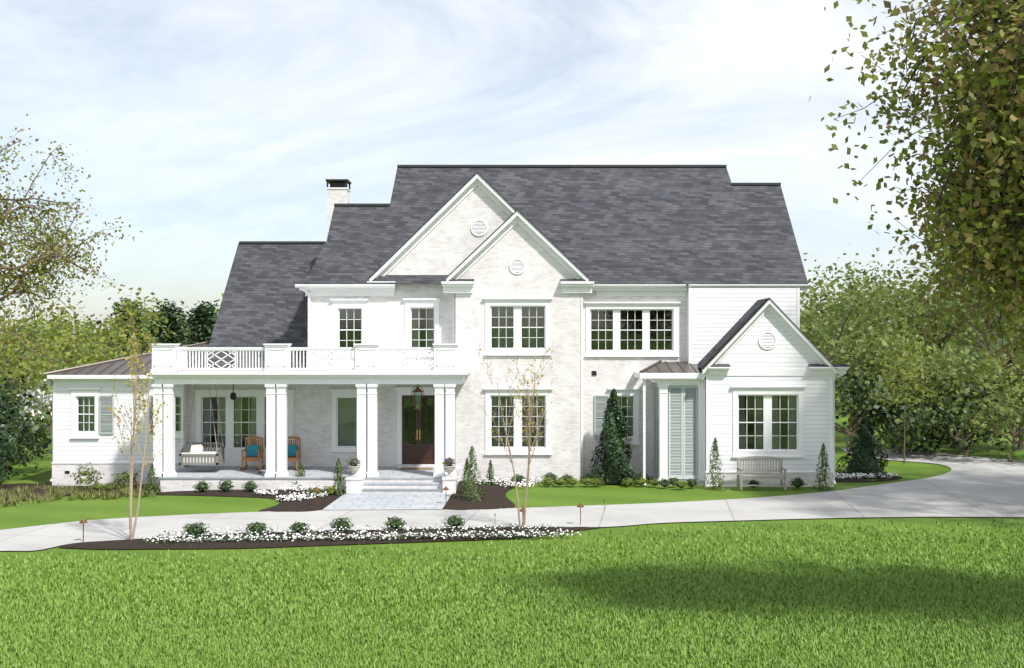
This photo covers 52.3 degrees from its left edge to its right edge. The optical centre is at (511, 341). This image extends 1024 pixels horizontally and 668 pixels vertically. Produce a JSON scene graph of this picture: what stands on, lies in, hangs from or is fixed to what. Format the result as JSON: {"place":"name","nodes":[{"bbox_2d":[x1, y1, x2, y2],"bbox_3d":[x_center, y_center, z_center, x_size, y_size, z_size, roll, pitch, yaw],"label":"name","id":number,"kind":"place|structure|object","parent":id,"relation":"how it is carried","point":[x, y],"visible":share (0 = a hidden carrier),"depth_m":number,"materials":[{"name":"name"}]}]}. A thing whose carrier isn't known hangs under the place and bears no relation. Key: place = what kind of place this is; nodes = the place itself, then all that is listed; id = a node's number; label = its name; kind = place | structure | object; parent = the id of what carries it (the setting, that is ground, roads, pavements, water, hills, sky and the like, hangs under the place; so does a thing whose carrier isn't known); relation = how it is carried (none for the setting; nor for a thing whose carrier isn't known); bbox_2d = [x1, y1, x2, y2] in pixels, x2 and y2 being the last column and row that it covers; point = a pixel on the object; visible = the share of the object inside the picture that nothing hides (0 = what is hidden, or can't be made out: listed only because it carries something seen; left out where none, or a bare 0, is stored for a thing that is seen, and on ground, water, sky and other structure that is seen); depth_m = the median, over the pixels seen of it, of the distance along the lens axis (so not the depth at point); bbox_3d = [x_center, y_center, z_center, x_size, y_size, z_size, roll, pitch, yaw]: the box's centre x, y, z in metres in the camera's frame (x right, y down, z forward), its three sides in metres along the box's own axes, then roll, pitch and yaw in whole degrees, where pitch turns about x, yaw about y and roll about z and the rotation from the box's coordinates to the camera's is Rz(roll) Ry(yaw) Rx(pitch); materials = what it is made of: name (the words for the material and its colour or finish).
{"place":"outdoors","nodes":[
{"label":"outdoors","id":0,"kind":"place"},
{"bbox_2d":[323,492,451,509],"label":"paved walkway","id":1,"kind":"structure","parent":0,"point":[374,501],"depth_m":31.65,"materials":[{"name":"grey stone"}]},
{"bbox_2d":[0,0,1015,335],"label":"sky","id":2,"kind":"structure","parent":0,"point":[212,126],"materials":[{"name":"white"}]},
{"bbox_2d":[0,375,1023,667],"bbox_3d":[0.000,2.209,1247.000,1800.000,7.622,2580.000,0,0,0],"label":"lawn","id":3,"kind":"structure","parent":0,"point":[36,513],"depth_m":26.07,"materials":[{"name":"green plant"}]},
{"bbox_2d":[0,302,50,365],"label":"tree","id":4,"kind":"object","parent":3,"relation":"on","point":[21,321],"depth_m":76.82,"materials":[{"name":"green plant"}]},
{"bbox_2d":[0,356,51,475],"bbox_3d":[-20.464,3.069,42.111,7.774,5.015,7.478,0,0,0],"label":"flowering shrub","id":5,"kind":"object","parent":3,"relation":"on","point":[33,429],"depth_m":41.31,"materials":[{"name":"plant"}]},
{"bbox_2d":[0,368,51,437],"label":"flowering shrub","id":6,"kind":"object","parent":3,"relation":"on","point":[27,384],"depth_m":49.05,"materials":[{"name":"green plant"}]},
{"bbox_2d":[0,304,90,396],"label":"tree","id":7,"kind":"object","parent":3,"relation":"on","point":[52,333],"depth_m":59.60,"materials":[{"name":"green plant"}]},
{"bbox_2d":[0,332,90,452],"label":"tree","id":8,"kind":"object","parent":3,"relation":"on","point":[44,364],"depth_m":53.51,"materials":[{"name":"green plant"}]},
{"bbox_2d":[0,301,105,370],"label":"tree","id":9,"kind":"object","parent":3,"relation":"on","point":[62,340],"depth_m":68.75,"materials":[{"name":"green plant"}]},
{"bbox_2d":[0,346,119,393],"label":"tree","id":10,"kind":"object","parent":3,"relation":"on","point":[73,354],"depth_m":58.30,"materials":[{"name":"green plant"}]},
{"bbox_2d":[0,312,120,434],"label":"tree","id":11,"kind":"object","parent":3,"relation":"on","point":[75,352],"depth_m":69.07,"materials":[{"name":"green plant"}]},
{"bbox_2d":[0,114,147,414],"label":"tall tree","id":12,"kind":"object","parent":3,"relation":"on","point":[45,270],"depth_m":41.74,"materials":[{"name":"green plant"}]},
{"bbox_2d":[30,308,121,368],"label":"tree","id":13,"kind":"object","parent":3,"relation":"on","point":[87,338],"depth_m":110.66,"materials":[{"name":"green plant"}]},
{"bbox_2d":[23,308,155,368],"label":"tree","id":14,"kind":"object","parent":3,"relation":"on","point":[119,348],"depth_m":77.09,"materials":[{"name":"green plant"}]},
{"bbox_2d":[29,287,177,366],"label":"tree","id":15,"kind":"object","parent":3,"relation":"on","point":[135,314],"depth_m":81.80,"materials":[{"name":"green plant"}]},
{"bbox_2d":[101,295,157,361],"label":"tree","id":16,"kind":"object","parent":3,"relation":"on","point":[125,319],"depth_m":92.53,"materials":[{"name":"green plant"}]},
{"bbox_2d":[84,316,195,358],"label":"tree","id":17,"kind":"object","parent":3,"relation":"on","point":[149,339],"depth_m":113.12,"materials":[{"name":"green plant"}]},
{"bbox_2d":[147,299,193,349],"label":"tree","id":18,"kind":"object","parent":3,"relation":"on","point":[173,317],"depth_m":94.54,"materials":[{"name":"green plant"}]},
{"bbox_2d":[0,483,345,511],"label":"mulch soil","id":19,"kind":"structure","parent":3,"relation":"on","point":[307,505],"depth_m":33.30,"materials":[{"name":"brown soil"}]},
{"bbox_2d":[0,482,156,506],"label":"ornamental grass","id":20,"kind":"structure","parent":19,"relation":"on","point":[16,500],"depth_m":34.03,"materials":[{"name":"green plant"}]},
{"bbox_2d":[70,461,687,495],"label":"shrubs","id":21,"kind":"object","parent":19,"relation":"on","point":[329,490],"visible":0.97,"depth_m":35.11,"materials":[{"name":"green plant"}]},
{"bbox_2d":[138,472,897,543],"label":"white flowers","id":22,"kind":"object","parent":19,"relation":"on","point":[375,537],"visible":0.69,"depth_m":25.88,"materials":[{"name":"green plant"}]},
{"bbox_2d":[178,300,218,344],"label":"tree","id":23,"kind":"object","parent":3,"relation":"on","point":[201,311],"depth_m":98.35,"materials":[{"name":"green plant"}]},
{"bbox_2d":[146,344,469,493],"bbox_3d":[-6.697,2.881,35.220,10.475,5.638,3.560,0,0,0],"label":"front porch","id":24,"kind":"object","parent":3,"relation":"on","point":[277,376],"visible":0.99,"depth_m":34.26,"materials":[{"name":"wood"}]},
{"bbox_2d":[179,384,223,464],"bbox_3d":[-10.578,2.737,35.550,1.310,2.842,0.800,0,0,0],"label":"porch swing","id":25,"kind":"object","parent":24,"relation":"hanging from","point":[191,453],"visible":0.95,"depth_m":35.19,"materials":[{"name":"white wood"}]},
{"bbox_2d":[213,384,252,399],"bbox_3d":[-9.525,1.653,35.600,1.046,0.672,1.046,0,0,24],"label":"ceiling fan","id":26,"kind":"object","parent":24,"relation":"hanging from","point":[233,396],"visible":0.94,"depth_m":35.53,"materials":[{"name":"black metal"}]},
{"bbox_2d":[240,436,264,469],"bbox_3d":[-9.000,3.870,36.150,0.645,1.140,0.950,0,0,0],"label":"rocking chair","id":27,"kind":"object","parent":24,"relation":"on","point":[252,449],"visible":1,"depth_m":36.19,"materials":[{"name":"brown wood"}]},
{"bbox_2d":[287,436,300,469],"bbox_3d":[-7.697,3.870,36.150,0.645,1.140,0.950,0,0,0],"label":"rocking chair","id":28,"kind":"object","parent":24,"relation":"on","point":[292,452],"visible":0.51,"depth_m":36.19,"materials":[{"name":"brown wood"}]},
{"bbox_2d":[347,465,455,477],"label":"planter urns","id":29,"kind":"object","parent":24,"relation":"on","point":[356,468],"visible":1,"depth_m":33.69,"materials":[{"name":"stone"}]},
{"bbox_2d":[346,457,455,465],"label":"potted plants","id":30,"kind":"object","parent":29,"relation":"on","point":[447,462],"visible":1,"depth_m":33.71,"materials":[{"name":"green plant"}]},
{"bbox_2d":[411,385,423,409],"bbox_3d":[-3.223,1.833,35.651,0.379,1.032,0.379,0,0,31],"label":"hanging lantern","id":31,"kind":"object","parent":24,"relation":"hanging from","point":[417,389],"visible":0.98,"depth_m":35.63,"materials":[{"name":"black metal"}]},
{"bbox_2d":[58,527,599,548],"bbox_3d":[-4.177,4.856,25.996,13.437,0.040,1.978,0,0,-11],"label":"mulch bed","id":32,"kind":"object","parent":3,"relation":"on","point":[140,544],"depth_m":25.41,"materials":[{"name":"brown soil"}]},
{"bbox_2d":[100,308,170,539],"bbox_3d":[-9.314,2.040,25.669,1.558,5.731,2.242,0,0,0],"label":"young tree","id":33,"kind":"object","parent":32,"relation":"on","point":[131,533],"depth_m":25.70,"materials":[{"name":"plant"}]},
{"bbox_2d":[470,341,554,526],"bbox_3d":[0.001,2.432,27.114,2.320,4.945,1.462,0,0,0],"label":"young tree","id":34,"kind":"object","parent":32,"relation":"on","point":[529,460],"depth_m":27.31,"materials":[{"name":"plant"}]},
{"bbox_2d":[79,471,604,541],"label":"path lights","id":35,"kind":"object","parent":3,"relation":"on","point":[316,489],"visible":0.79,"depth_m":27.65,"materials":[{"name":"orange metal"}]},
{"bbox_2d":[51,185,833,486],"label":"house walls","id":36,"kind":"structure","parent":3,"relation":"on","point":[769,394],"depth_m":36.70,"materials":[{"name":"white brick"}]},
{"bbox_2d":[99,395,608,438],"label":"window shutters","id":37,"kind":"object","parent":36,"relation":"attached to","point":[106,426],"visible":0.66,"depth_m":36.68,"materials":[{"name":"wood"}]},
{"bbox_2d":[43,341,701,374],"bbox_3d":[-7.838,0.457,38.495,27.866,1.418,12.598,0,0,32],"label":"metal roof","id":38,"kind":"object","parent":36,"relation":"on","point":[118,366],"visible":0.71,"depth_m":36.91,"materials":[{"name":"grey metal"}]},
{"bbox_2d":[394,387,434,463],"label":"front door","id":39,"kind":"structure","parent":36,"relation":"attached to","point":[415,436],"depth_m":37.06,"materials":[{"name":"brown wood"}]},
{"bbox_2d":[44,288,843,484],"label":"downspouts","id":40,"kind":"object","parent":36,"relation":"attached to","point":[453,342],"visible":0.77,"depth_m":36.91,"materials":[{"name":"white metal"}]},
{"bbox_2d":[47,172,848,384],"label":"roof trim","id":41,"kind":"structure","parent":36,"relation":"attached to","point":[452,282],"depth_m":36.37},
{"bbox_2d":[203,165,807,370],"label":"house roof shingles","id":42,"kind":"object","parent":36,"relation":"on","point":[655,224],"visible":0.88,"depth_m":39.17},
{"bbox_2d":[325,179,351,235],"bbox_3d":[-7.221,-4.399,43.400,0.934,4.598,0.920,0,0,0],"label":"house chimney","id":43,"kind":"object","parent":42,"relation":"on","point":[338,190],"visible":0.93,"depth_m":43.00,"materials":[{"name":"white brick"}]},
{"bbox_2d":[634,371,705,485],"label":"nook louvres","id":44,"kind":"object","parent":36,"relation":"attached to","point":[686,426],"visible":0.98,"depth_m":35.58,"materials":[{"name":"grey wood"}]},
{"bbox_2d":[0,384,895,484],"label":"evergreen trees","id":45,"kind":"object","parent":3,"relation":"on","point":[615,467],"visible":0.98,"depth_m":36.38,"materials":[{"name":"green plant"}]},
{"bbox_2d":[144,437,834,500],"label":"conical shrubs","id":46,"kind":"object","parent":3,"relation":"on","point":[468,466],"visible":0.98,"depth_m":33.84,"materials":[{"name":"green plant"}]},
{"bbox_2d":[181,472,806,536],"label":"shrubs","id":47,"kind":"object","parent":3,"relation":"on","point":[197,529],"visible":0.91,"depth_m":27.16,"materials":[{"name":"green plant"}]},
{"bbox_2d":[0,268,1023,378],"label":"trees","id":48,"kind":"object","parent":3,"relation":"on","point":[816,305],"visible":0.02,"depth_m":147.62,"materials":[{"name":"green plant"}]},
{"bbox_2d":[442,476,901,509],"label":"mulch soil","id":49,"kind":"structure","parent":3,"relation":"on","point":[495,497],"depth_m":32.64,"materials":[{"name":"brown soil"}]},
{"bbox_2d":[737,456,785,489],"bbox_3d":[8.232,4.325,34.380,1.502,1.050,0.550,0,0,0],"label":"garden bench","id":50,"kind":"object","parent":3,"relation":"on","point":[781,476],"visible":1,"depth_m":34.59,"materials":[{"name":"grey wood"}]},
{"bbox_2d":[800,287,878,360],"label":"tree","id":51,"kind":"object","parent":3,"relation":"on","point":[830,330],"depth_m":82.46,"materials":[{"name":"green plant"}]},
{"bbox_2d":[800,294,916,385],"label":"tree","id":52,"kind":"object","parent":3,"relation":"on","point":[830,325],"depth_m":95.26,"materials":[{"name":"green plant"}]},
{"bbox_2d":[835,360,918,451],"bbox_3d":[14.714,2.983,45.793,7.490,4.454,5.657,0,0,0],"label":"tree","id":53,"kind":"object","parent":3,"relation":"on","point":[862,399],"depth_m":45.15,"materials":[{"name":"green plant"}]},
{"bbox_2d":[800,253,962,386],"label":"tree","id":54,"kind":"object","parent":3,"relation":"on","point":[815,295],"depth_m":67.45,"materials":[{"name":"green plant"}]},
{"bbox_2d":[800,244,966,399],"bbox_3d":[17.986,-0.135,57.281,11.783,10.562,8.511,0,0,0],"label":"tree","id":55,"kind":"object","parent":3,"relation":"on","point":[862,305],"depth_m":57.27,"materials":[{"name":"green plant"}]},
{"bbox_2d":[813,310,970,441],"bbox_3d":[17.083,1.845,50.846,10.383,6.622,7.091,0,0,-22],"label":"tree","id":56,"kind":"object","parent":3,"relation":"on","point":[873,346],"depth_m":49.46,"materials":[{"name":"green plant"}]},
{"bbox_2d":[800,267,988,403],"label":"tree","id":57,"kind":"object","parent":3,"relation":"on","point":[846,297],"depth_m":71.40,"materials":[{"name":"green plant"}]},
{"bbox_2d":[868,356,943,464],"bbox_3d":[15.595,2.736,41.368,2.722,4.302,2.925,0,0,0],"label":"tree sapling","id":58,"kind":"object","parent":3,"relation":"on","point":[899,396],"depth_m":41.32,"materials":[{"name":"green plant"}]},
{"bbox_2d":[845,398,973,453],"bbox_3d":[16.877,3.756,44.915,4.524,2.833,5.842,0,0,-27],"label":"bush","id":59,"kind":"object","parent":3,"relation":"on","point":[914,438],"depth_m":43.91,"materials":[{"name":"green plant"}]},
{"bbox_2d":[808,0,1023,404],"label":"tree","id":60,"kind":"object","parent":3,"relation":"on","point":[986,164],"depth_m":14.26,"materials":[{"name":"green plant"}]},
{"bbox_2d":[822,246,1023,377],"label":"tree","id":61,"kind":"object","parent":3,"relation":"on","point":[912,288],"depth_m":65.49,"materials":[{"name":"green plant"}]},
{"bbox_2d":[837,330,1021,434],"bbox_3d":[19.720,2.246,49.236,8.574,5.687,8.291,0,0,0],"label":"tree","id":62,"kind":"object","parent":3,"relation":"on","point":[907,347],"depth_m":49.70,"materials":[{"name":"green plant"}]},
{"bbox_2d":[849,231,1019,386],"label":"tree","id":63,"kind":"object","parent":3,"relation":"on","point":[933,326],"depth_m":65.49,"materials":[{"name":"green plant"}]},
{"bbox_2d":[858,278,1015,373],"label":"tree","id":64,"kind":"object","parent":3,"relation":"on","point":[944,334],"depth_m":93.69,"materials":[{"name":"green plant"}]},
{"bbox_2d":[860,342,1023,445],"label":"tree","id":65,"kind":"object","parent":3,"relation":"on","point":[985,384],"depth_m":45.64,"materials":[{"name":"green plant"}]},
{"bbox_2d":[891,378,1011,456],"bbox_3d":[18.975,3.365,43.541,5.197,3.944,5.091,0,0,0],"label":"bush","id":66,"kind":"object","parent":3,"relation":"on","point":[942,426],"depth_m":43.61,"materials":[{"name":"green plant"}]},
{"bbox_2d":[891,338,1023,449],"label":"tree","id":67,"kind":"object","parent":3,"relation":"on","point":[952,372],"depth_m":44.89,"materials":[{"name":"green plant"}]},
{"bbox_2d":[895,58,1023,402],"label":"tree","id":68,"kind":"object","parent":3,"relation":"on","point":[1014,341],"depth_m":29.85,"materials":[{"name":"green plant"}]},
{"bbox_2d":[901,293,1023,375],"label":"tree","id":69,"kind":"object","parent":3,"relation":"on","point":[974,334],"depth_m":92.24,"materials":[{"name":"green plant"}]},
{"bbox_2d":[903,235,1023,357],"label":"tree","id":70,"kind":"object","parent":3,"relation":"on","point":[952,294],"depth_m":68.38,"materials":[{"name":"green plant"}]},
{"bbox_2d":[939,380,1023,461],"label":"bush","id":71,"kind":"object","parent":3,"relation":"on","point":[1011,418],"depth_m":41.36,"materials":[{"name":"green plant"}]},
{"bbox_2d":[0,448,1023,550],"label":"driveway pavement","id":72,"kind":"structure","parent":0,"point":[971,486],"depth_m":29.70,"materials":[{"name":"concrete"}]}
]}

